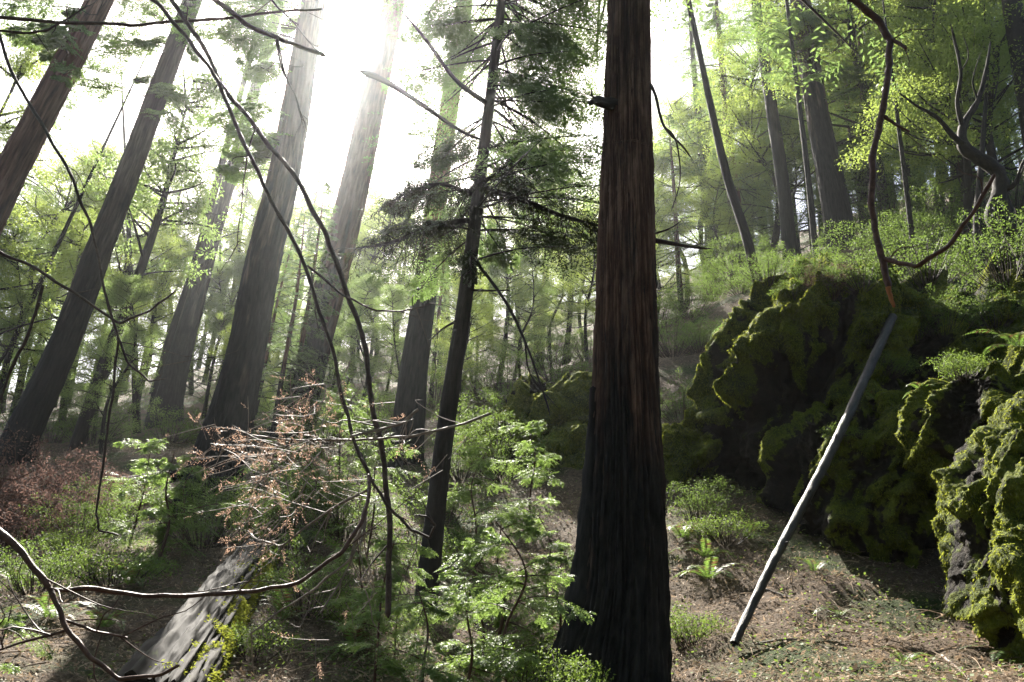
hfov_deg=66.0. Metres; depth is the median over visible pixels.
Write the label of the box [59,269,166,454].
tanoak tree
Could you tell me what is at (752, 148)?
tanoak tree
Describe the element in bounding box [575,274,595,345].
tanoak tree
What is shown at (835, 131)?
tanoak tree
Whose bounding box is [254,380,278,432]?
shrub
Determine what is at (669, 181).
tanoak tree
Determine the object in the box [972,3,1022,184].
tanoak tree
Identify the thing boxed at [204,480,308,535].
shrub
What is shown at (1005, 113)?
tanoak tree
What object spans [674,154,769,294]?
tanoak tree
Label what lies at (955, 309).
shrub
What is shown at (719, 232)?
redwood tree
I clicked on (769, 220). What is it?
tanoak tree
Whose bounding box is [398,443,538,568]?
redwood sapling
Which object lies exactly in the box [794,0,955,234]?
redwood tree
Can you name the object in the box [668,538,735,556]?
fern
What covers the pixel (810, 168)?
tanoak tree
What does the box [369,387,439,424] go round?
shrub
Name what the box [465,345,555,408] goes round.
shrub
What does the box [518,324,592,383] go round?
shrub
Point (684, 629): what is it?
shrub
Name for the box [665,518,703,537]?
fern
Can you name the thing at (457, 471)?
shrub
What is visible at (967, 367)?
shrub
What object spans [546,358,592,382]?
shrub
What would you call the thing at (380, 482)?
redwood sapling
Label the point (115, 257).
redwood tree
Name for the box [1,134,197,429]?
tanoak tree
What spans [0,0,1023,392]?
sky
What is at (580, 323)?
tanoak tree
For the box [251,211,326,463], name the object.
redwood tree
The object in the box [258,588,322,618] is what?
fern
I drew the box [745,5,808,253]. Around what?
redwood tree
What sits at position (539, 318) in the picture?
redwood tree
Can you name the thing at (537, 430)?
redwood sapling
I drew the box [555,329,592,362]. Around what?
shrub
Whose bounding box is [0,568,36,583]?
fern
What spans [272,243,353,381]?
tanoak tree
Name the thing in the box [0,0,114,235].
redwood tree
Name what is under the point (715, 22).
redwood tree
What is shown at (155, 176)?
tanoak tree
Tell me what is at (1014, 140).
redwood tree
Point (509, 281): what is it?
redwood tree
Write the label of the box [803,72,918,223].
tanoak tree
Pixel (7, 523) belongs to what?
dry bush
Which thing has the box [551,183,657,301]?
tanoak tree
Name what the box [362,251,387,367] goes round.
redwood tree
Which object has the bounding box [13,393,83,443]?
shrub
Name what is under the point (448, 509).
shrub
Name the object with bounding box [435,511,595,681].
redwood sapling
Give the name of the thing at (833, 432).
shrub
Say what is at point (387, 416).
shrub
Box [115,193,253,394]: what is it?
tanoak tree
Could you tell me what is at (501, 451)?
shrub
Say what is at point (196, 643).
fallen log
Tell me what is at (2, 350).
redwood tree
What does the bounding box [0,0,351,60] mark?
bare branch
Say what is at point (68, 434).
shrub
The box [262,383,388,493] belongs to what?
redwood sapling
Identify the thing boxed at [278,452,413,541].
shrub
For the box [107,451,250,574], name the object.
redwood sapling
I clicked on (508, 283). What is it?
tanoak tree
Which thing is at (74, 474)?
dry bush
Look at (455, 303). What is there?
tanoak tree
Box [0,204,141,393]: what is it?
tanoak tree
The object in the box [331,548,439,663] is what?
redwood sapling
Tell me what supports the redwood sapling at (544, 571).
on the ground at (706, 591)
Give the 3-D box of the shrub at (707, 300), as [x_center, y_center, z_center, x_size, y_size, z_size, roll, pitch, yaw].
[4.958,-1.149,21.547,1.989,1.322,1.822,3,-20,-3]
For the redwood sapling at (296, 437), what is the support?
on the ground at (706, 591)
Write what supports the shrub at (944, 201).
on the ground at (706, 591)
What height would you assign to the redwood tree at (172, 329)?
23.547 m
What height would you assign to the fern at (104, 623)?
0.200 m
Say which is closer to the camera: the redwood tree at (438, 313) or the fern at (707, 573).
the fern at (707, 573)
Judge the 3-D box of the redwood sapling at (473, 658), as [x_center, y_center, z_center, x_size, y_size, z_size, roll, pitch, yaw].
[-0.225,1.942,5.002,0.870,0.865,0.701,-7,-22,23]
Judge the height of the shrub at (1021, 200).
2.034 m
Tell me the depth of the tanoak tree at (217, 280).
30.93 m
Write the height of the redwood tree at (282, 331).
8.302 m
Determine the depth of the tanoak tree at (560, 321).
23.80 m
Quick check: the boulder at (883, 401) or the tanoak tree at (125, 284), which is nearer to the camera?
the boulder at (883, 401)
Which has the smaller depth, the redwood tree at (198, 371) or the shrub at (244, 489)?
the shrub at (244, 489)
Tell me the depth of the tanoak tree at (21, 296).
21.07 m
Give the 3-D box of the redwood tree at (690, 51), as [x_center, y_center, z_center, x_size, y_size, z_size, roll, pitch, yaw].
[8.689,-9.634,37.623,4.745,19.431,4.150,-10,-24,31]
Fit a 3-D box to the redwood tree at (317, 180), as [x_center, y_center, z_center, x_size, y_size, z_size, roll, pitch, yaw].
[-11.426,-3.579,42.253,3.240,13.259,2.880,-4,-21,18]
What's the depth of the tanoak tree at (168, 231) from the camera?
37.04 m
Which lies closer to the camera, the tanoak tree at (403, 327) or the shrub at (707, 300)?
the shrub at (707, 300)
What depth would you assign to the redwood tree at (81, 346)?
40.11 m
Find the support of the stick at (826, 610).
on the ground at (706, 591)
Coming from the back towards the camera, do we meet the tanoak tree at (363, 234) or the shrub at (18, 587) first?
the tanoak tree at (363, 234)
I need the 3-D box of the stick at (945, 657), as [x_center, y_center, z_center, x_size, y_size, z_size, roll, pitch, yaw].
[2.741,1.999,4.849,0.048,0.122,1.050,-5,-21,19]
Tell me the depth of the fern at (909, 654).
5.04 m
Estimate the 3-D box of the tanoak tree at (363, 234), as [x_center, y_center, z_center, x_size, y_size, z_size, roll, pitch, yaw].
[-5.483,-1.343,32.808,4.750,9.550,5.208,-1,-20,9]
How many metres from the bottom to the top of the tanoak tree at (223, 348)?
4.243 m
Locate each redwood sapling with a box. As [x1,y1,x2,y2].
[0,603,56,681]
[96,438,171,549]
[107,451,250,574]
[110,454,231,550]
[237,415,327,513]
[257,444,360,558]
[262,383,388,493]
[297,540,436,660]
[307,430,423,557]
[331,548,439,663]
[337,536,438,681]
[338,584,472,681]
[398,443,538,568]
[402,576,536,681]
[427,538,532,675]
[434,522,566,674]
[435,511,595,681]
[488,492,574,638]
[489,420,563,521]
[508,547,571,655]
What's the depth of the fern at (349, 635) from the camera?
6.14 m
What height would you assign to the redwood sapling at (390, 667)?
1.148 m
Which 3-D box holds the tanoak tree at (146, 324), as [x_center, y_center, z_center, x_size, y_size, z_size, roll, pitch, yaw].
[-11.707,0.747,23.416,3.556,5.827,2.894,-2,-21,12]
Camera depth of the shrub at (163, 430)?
19.14 m
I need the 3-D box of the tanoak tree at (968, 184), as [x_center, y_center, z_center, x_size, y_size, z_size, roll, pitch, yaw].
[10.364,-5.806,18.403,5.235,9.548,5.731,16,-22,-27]
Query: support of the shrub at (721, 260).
on the ground at (706, 591)
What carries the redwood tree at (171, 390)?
on the ground at (706, 591)
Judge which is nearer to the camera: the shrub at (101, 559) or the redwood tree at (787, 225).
the shrub at (101, 559)
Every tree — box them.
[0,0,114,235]
[0,0,255,466]
[0,22,144,385]
[0,25,160,392]
[0,61,80,404]
[0,138,122,418]
[0,151,97,412]
[0,191,49,383]
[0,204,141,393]
[0,212,44,353]
[0,223,69,429]
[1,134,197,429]
[1,186,64,380]
[8,126,194,406]
[22,141,99,393]
[37,252,112,407]
[57,278,153,446]
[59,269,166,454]
[62,271,166,440]
[67,59,257,450]
[71,221,138,399]
[76,215,194,403]
[85,226,210,413]
[113,143,257,393]
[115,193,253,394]
[120,61,140,433]
[122,188,158,389]
[129,225,225,403]
[138,173,191,401]
[144,0,284,428]
[144,7,265,425]
[155,0,325,518]
[156,245,263,417]
[163,170,332,387]
[190,160,306,307]
[191,252,272,399]
[196,236,227,369]
[199,221,243,381]
[203,244,304,362]
[204,177,258,346]
[206,203,350,367]
[206,236,300,444]
[208,293,290,410]
[227,0,910,681]
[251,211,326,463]
[254,182,350,452]
[261,0,405,442]
[263,281,293,398]
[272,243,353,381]
[272,248,302,388]
[287,170,324,369]
[298,201,372,341]
[300,196,400,389]
[306,227,352,381]
[307,0,664,615]
[307,180,409,369]
[323,263,386,411]
[327,186,375,379]
[330,262,402,414]
[341,200,439,367]
[343,195,442,398]
[344,269,439,400]
[350,273,433,412]
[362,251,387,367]
[370,0,479,468]
[388,213,415,326]
[398,191,503,381]
[427,204,465,403]
[428,267,506,412]
[431,174,457,388]
[431,235,511,382]
[431,260,517,398]
[434,209,543,392]
[445,170,579,385]
[478,234,564,379]
[486,238,559,378]
[501,212,530,344]
[503,213,531,325]
[507,217,564,373]
[511,189,562,371]
[511,228,587,368]
[514,130,598,365]
[526,192,565,370]
[528,243,595,361]
[540,200,596,351]
[542,204,598,361]
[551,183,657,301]
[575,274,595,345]
[652,0,733,297]
[652,87,773,301]
[652,97,728,308]
[653,82,774,297]
[653,139,729,318]
[653,143,714,300]
[654,114,714,312]
[663,0,809,282]
[669,145,767,287]
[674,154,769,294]
[680,3,808,279]
[686,0,762,280]
[688,0,897,272]
[692,0,871,251]
[694,85,726,281]
[696,1,881,194]
[697,124,808,268]
[707,50,813,256]
[715,56,781,263]
[723,0,994,230]
[742,91,809,267]
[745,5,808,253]
[748,38,848,246]
[750,108,824,255]
[751,0,797,262]
[753,0,861,252]
[753,26,926,222]
[764,0,1015,210]
[772,82,902,215]
[785,0,818,258]
[791,0,1013,217]
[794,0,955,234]
[797,0,926,237]
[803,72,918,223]
[820,0,1020,216]
[834,0,1022,248]
[838,28,979,221]
[841,0,1023,223]
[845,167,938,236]
[852,0,1023,258]
[860,0,1023,239]
[882,0,918,273]
[883,0,1016,207]
[898,25,1023,269]
[903,0,1015,188]
[929,0,1022,164]
[958,3,1019,192]
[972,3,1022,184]
[973,16,991,272]
[1000,73,1023,164]
[1001,0,1023,147]
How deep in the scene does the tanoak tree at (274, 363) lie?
31.63 m
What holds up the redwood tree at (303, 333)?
on the ground at (706, 591)
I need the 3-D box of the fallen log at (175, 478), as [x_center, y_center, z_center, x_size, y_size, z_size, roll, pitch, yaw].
[-5.984,2.317,13.105,1.380,0.627,0.271,8,-21,-16]
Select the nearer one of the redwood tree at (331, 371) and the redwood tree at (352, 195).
the redwood tree at (352, 195)
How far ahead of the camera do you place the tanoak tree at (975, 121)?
28.63 m
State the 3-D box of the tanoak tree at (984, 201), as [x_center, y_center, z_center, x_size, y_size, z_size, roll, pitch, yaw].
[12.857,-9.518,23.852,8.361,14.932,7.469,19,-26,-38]
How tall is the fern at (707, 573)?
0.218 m
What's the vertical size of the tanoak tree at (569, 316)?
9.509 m
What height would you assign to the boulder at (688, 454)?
1.432 m
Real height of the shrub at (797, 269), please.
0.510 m
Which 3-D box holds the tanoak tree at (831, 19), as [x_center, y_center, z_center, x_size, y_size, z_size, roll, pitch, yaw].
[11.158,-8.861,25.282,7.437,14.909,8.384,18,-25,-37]
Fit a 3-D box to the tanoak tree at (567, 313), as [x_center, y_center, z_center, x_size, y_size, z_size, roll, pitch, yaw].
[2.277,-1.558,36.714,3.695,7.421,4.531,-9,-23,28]
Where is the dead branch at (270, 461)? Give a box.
[164,362,490,681]
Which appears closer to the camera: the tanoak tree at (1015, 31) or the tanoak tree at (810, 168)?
the tanoak tree at (1015, 31)
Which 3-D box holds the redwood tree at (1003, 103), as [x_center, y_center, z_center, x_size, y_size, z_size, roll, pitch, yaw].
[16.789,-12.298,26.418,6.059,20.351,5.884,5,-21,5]
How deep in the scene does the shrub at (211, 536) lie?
9.60 m
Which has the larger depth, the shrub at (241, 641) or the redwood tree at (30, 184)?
the redwood tree at (30, 184)
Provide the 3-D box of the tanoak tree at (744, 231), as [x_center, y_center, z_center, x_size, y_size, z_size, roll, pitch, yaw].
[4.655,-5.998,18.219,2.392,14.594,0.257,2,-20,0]
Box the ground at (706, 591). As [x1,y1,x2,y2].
[0,171,1023,681]
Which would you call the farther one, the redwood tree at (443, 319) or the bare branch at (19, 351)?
the redwood tree at (443, 319)
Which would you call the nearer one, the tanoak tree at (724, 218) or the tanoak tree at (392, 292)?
the tanoak tree at (392, 292)
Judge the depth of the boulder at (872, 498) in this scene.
8.08 m
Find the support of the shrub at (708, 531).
on the ground at (706, 591)
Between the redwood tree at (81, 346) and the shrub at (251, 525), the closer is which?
the shrub at (251, 525)
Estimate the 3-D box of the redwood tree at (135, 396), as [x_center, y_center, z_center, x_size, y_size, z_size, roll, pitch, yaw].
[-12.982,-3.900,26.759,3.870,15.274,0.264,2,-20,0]
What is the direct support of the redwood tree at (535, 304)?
on the ground at (706, 591)
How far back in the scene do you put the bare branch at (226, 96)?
2.99 m
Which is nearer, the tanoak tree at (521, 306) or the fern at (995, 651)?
the fern at (995, 651)
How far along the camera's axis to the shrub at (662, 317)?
21.27 m
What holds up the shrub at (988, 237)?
on the ground at (706, 591)
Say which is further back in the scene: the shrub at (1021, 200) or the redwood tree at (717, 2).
the redwood tree at (717, 2)
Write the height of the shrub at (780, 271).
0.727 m
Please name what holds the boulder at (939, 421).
on the ground at (706, 591)
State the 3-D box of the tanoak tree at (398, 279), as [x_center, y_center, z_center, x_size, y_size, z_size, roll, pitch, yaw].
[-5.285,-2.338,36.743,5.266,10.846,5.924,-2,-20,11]
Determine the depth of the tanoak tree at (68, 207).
30.52 m
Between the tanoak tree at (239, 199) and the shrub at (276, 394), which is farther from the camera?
the tanoak tree at (239, 199)
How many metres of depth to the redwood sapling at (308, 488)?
9.44 m
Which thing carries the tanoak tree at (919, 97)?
on the ground at (706, 591)
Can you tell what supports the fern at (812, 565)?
on the ground at (706, 591)
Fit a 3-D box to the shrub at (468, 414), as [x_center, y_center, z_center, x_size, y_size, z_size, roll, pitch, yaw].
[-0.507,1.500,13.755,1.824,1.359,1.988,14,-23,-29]
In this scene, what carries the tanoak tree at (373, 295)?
on the ground at (706, 591)
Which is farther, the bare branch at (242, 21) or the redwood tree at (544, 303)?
the redwood tree at (544, 303)
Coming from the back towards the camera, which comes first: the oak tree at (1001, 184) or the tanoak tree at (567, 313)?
the tanoak tree at (567, 313)
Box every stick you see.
[752,638,840,656]
[765,588,870,625]
[941,654,970,679]
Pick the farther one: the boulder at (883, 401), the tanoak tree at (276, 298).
the tanoak tree at (276, 298)
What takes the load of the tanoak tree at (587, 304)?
on the ground at (706, 591)
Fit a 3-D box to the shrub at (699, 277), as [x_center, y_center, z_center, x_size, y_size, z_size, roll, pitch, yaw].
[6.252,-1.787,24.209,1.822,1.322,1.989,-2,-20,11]
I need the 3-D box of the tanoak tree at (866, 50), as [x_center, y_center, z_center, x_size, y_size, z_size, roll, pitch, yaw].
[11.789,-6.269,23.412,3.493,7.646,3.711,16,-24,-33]
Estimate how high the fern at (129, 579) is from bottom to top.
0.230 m
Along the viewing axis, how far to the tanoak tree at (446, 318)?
32.99 m
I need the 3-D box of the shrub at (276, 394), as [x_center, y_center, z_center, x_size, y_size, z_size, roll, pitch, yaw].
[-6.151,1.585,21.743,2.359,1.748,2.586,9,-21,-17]
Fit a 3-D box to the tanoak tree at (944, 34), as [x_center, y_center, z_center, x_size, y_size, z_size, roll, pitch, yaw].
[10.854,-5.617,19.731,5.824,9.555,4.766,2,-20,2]
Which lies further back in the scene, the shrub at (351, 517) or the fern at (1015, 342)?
the shrub at (351, 517)
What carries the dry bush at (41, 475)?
on the ground at (706, 591)
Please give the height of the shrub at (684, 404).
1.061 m
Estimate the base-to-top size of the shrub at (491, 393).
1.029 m
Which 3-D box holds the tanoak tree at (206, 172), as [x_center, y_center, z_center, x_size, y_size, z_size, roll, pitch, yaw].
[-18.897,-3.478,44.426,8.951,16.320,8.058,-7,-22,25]
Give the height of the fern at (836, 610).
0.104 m
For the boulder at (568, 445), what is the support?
on the ground at (706, 591)
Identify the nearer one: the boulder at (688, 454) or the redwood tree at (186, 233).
the boulder at (688, 454)
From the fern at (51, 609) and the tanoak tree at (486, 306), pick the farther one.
the tanoak tree at (486, 306)
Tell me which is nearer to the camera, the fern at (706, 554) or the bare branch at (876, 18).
the bare branch at (876, 18)
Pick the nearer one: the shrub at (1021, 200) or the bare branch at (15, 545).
the bare branch at (15, 545)
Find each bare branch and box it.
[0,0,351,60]
[0,33,238,535]
[0,250,175,438]
[0,463,427,681]
[150,0,437,628]
[211,0,335,146]
[847,0,995,307]
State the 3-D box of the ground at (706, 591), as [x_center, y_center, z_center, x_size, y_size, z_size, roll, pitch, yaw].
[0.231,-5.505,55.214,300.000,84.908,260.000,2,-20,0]
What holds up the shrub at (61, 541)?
on the ground at (706, 591)
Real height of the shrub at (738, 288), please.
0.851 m
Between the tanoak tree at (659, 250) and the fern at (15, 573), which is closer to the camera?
the fern at (15, 573)
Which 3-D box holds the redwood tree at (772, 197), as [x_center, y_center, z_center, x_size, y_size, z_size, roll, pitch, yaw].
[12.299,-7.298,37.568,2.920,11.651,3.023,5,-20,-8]
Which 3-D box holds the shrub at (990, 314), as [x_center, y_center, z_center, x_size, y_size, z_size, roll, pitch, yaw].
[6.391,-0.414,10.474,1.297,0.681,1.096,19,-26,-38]
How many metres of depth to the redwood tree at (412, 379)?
14.57 m
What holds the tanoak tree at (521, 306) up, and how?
on the ground at (706, 591)
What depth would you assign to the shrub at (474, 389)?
19.56 m
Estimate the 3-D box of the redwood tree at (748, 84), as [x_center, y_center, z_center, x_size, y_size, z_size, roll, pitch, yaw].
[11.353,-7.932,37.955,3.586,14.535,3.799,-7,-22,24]
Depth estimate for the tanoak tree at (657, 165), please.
33.91 m
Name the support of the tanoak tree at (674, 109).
on the ground at (706, 591)
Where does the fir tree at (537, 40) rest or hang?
on the ground at (706, 591)
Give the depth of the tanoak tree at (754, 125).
43.14 m
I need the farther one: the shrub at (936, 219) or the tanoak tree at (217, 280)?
the tanoak tree at (217, 280)
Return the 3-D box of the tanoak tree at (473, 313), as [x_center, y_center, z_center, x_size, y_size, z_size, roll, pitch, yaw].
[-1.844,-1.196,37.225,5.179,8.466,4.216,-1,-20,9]
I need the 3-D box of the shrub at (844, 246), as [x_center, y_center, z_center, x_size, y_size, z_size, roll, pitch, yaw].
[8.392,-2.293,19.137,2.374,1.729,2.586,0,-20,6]
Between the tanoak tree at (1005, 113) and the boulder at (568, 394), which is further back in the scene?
the tanoak tree at (1005, 113)
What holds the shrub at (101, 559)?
on the ground at (706, 591)
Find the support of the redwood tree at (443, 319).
on the ground at (706, 591)
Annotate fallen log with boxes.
[105,467,185,494]
[109,537,279,681]
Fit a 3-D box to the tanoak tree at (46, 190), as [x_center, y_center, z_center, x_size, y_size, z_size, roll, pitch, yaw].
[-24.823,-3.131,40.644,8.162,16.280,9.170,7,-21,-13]
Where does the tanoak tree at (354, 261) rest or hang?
on the ground at (706, 591)
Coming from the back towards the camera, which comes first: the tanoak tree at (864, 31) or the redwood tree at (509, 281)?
the redwood tree at (509, 281)
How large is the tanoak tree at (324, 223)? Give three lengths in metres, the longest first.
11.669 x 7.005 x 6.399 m
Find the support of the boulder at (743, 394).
on the ground at (706, 591)
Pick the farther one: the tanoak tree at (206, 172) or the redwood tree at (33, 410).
the tanoak tree at (206, 172)
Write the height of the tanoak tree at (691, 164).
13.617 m
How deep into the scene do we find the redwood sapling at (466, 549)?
5.89 m
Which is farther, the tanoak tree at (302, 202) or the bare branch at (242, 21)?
the tanoak tree at (302, 202)
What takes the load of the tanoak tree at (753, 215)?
on the ground at (706, 591)
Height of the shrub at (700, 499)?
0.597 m
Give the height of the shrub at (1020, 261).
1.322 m
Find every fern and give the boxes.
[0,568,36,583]
[0,592,109,621]
[72,601,157,629]
[93,561,166,586]
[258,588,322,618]
[323,620,392,650]
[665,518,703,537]
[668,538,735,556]
[675,556,759,580]
[722,521,775,538]
[792,557,837,570]
[813,605,861,614]
[863,646,944,662]
[902,382,944,398]
[957,644,1019,660]
[962,328,1023,357]
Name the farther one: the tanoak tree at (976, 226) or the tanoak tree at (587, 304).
the tanoak tree at (587, 304)
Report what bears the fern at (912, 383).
on the boulder at (939, 421)
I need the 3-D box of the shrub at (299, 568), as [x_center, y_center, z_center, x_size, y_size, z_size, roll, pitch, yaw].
[-1.759,2.115,7.081,1.088,0.794,1.195,17,-25,-35]
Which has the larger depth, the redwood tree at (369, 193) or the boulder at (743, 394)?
the redwood tree at (369, 193)
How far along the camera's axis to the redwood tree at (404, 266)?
59.84 m
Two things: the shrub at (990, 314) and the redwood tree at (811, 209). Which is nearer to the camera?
the shrub at (990, 314)
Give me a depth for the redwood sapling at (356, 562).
6.20 m
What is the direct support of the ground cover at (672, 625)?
on the ground at (706, 591)
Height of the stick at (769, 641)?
0.183 m
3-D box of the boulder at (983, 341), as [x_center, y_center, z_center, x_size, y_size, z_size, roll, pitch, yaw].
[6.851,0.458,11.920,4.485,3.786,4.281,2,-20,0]
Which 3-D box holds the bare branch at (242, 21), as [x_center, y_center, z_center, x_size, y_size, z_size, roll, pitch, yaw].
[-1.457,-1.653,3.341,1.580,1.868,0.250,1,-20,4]
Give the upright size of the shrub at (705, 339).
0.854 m
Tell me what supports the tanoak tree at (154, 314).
on the ground at (706, 591)
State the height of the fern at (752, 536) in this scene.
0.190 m
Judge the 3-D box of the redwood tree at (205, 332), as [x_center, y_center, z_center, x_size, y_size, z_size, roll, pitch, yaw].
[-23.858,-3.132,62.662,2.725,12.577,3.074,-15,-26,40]
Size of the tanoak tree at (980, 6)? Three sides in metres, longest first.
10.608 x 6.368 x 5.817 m
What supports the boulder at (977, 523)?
on the ground at (706, 591)
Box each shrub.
[0,535,91,597]
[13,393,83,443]
[16,472,133,547]
[33,521,114,556]
[41,536,181,586]
[48,393,143,446]
[68,485,148,529]
[91,468,158,515]
[137,404,205,444]
[144,467,280,549]
[174,475,264,523]
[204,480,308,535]
[221,461,361,555]
[226,609,315,660]
[249,530,376,618]
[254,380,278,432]
[260,375,330,418]
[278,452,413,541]
[283,395,371,444]
[304,578,427,632]
[318,382,396,452]
[364,523,482,581]
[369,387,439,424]
[387,344,477,409]
[396,480,482,524]
[416,436,498,481]
[427,388,516,460]
[452,408,555,482]
[461,343,524,402]
[463,388,511,423]
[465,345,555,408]
[484,628,615,681]
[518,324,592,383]
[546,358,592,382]
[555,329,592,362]
[657,271,707,331]
[657,299,717,357]
[658,270,728,321]
[659,368,693,423]
[666,316,722,354]
[666,474,750,521]
[670,600,734,648]
[677,507,768,545]
[685,260,740,301]
[692,230,786,288]
[711,266,763,296]
[731,238,796,287]
[738,252,803,293]
[766,277,809,300]
[780,247,839,287]
[798,263,864,300]
[809,205,908,266]
[819,421,867,444]
[822,245,898,298]
[849,206,957,274]
[877,223,995,290]
[878,177,986,255]
[900,152,1002,216]
[901,282,989,339]
[922,348,1001,383]
[927,195,1023,290]
[938,150,1023,220]
[942,208,1023,261]
[949,278,1023,330]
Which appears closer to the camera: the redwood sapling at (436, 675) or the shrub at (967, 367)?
the redwood sapling at (436, 675)
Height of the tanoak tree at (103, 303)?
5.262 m
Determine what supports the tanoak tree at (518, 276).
on the ground at (706, 591)
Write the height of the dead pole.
3.879 m
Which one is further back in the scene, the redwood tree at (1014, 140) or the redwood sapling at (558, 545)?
the redwood tree at (1014, 140)
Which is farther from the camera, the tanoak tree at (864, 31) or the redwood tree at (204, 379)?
the redwood tree at (204, 379)
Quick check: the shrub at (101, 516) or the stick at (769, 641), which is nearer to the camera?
the stick at (769, 641)
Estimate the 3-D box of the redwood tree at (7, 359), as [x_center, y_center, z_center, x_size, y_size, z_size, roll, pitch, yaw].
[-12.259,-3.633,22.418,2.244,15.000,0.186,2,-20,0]
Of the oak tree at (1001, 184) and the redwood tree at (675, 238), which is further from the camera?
the redwood tree at (675, 238)
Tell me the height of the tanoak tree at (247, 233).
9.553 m
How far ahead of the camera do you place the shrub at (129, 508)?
11.17 m
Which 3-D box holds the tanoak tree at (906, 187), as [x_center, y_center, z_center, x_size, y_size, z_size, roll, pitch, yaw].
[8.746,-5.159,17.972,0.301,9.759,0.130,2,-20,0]
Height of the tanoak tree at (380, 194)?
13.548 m
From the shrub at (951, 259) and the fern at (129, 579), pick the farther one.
the shrub at (951, 259)
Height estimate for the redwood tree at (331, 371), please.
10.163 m
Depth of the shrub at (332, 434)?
17.09 m
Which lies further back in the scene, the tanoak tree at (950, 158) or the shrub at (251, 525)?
the tanoak tree at (950, 158)
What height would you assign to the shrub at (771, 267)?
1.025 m
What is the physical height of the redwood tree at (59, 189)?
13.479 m
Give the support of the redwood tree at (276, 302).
on the ground at (706, 591)
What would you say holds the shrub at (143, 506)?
on the ground at (706, 591)
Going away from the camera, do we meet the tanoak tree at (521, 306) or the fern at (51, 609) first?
the fern at (51, 609)
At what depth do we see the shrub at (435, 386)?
20.45 m
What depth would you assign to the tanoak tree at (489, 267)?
21.57 m
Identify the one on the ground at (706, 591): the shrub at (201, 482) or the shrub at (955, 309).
the shrub at (201, 482)
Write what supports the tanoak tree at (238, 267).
on the ground at (706, 591)
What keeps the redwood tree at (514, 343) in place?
on the ground at (706, 591)
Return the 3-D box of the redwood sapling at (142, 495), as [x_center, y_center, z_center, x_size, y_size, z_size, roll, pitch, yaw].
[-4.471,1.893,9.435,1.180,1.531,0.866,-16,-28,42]
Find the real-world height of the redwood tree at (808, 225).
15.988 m
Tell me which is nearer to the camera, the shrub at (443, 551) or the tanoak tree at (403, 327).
the shrub at (443, 551)
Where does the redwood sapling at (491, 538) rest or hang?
on the ground at (706, 591)
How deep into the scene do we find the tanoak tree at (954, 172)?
26.14 m
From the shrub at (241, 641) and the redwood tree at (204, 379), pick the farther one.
the redwood tree at (204, 379)
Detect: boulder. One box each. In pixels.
[472,371,591,466]
[532,420,587,469]
[662,422,731,485]
[680,252,978,505]
[756,379,939,568]
[832,389,908,418]
[894,344,1023,488]
[907,248,1023,373]
[930,390,1023,670]
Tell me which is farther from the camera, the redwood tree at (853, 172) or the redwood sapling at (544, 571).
the redwood tree at (853, 172)
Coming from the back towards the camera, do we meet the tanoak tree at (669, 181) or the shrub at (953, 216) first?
the tanoak tree at (669, 181)
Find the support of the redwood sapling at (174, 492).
on the ground at (706, 591)
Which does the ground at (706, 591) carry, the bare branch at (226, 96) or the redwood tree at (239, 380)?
the redwood tree at (239, 380)
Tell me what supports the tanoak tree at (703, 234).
on the ground at (706, 591)
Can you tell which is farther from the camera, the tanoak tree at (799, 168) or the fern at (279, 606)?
the tanoak tree at (799, 168)
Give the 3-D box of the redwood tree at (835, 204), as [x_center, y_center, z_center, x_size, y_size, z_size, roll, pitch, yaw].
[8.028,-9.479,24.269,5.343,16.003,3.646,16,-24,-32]
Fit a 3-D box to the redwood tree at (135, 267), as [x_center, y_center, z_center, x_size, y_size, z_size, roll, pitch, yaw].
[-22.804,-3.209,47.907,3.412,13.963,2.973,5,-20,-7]
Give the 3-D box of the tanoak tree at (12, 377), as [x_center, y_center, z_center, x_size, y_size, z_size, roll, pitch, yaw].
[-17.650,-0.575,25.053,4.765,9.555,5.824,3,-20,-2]
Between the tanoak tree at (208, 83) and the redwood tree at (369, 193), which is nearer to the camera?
the tanoak tree at (208, 83)
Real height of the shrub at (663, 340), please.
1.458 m
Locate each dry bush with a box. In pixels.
[0,422,110,544]
[0,434,144,529]
[0,460,82,555]
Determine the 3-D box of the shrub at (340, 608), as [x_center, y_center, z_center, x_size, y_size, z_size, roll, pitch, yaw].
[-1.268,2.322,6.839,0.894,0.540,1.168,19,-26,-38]
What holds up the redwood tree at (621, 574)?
on the ground at (706, 591)
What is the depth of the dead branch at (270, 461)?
2.66 m
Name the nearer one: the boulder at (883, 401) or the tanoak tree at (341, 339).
the boulder at (883, 401)
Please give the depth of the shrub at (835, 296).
10.25 m
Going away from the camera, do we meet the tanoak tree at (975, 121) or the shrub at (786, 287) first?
the shrub at (786, 287)
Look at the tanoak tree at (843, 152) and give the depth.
31.12 m
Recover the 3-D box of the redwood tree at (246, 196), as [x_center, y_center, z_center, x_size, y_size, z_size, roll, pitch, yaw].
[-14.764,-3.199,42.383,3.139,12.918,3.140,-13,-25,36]
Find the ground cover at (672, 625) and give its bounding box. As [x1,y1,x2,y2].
[0,197,1023,681]
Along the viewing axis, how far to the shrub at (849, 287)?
9.97 m
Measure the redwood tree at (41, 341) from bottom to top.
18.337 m
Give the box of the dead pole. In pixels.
[730,313,896,647]
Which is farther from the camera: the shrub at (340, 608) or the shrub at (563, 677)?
the shrub at (340, 608)
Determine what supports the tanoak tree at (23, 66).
on the ground at (706, 591)

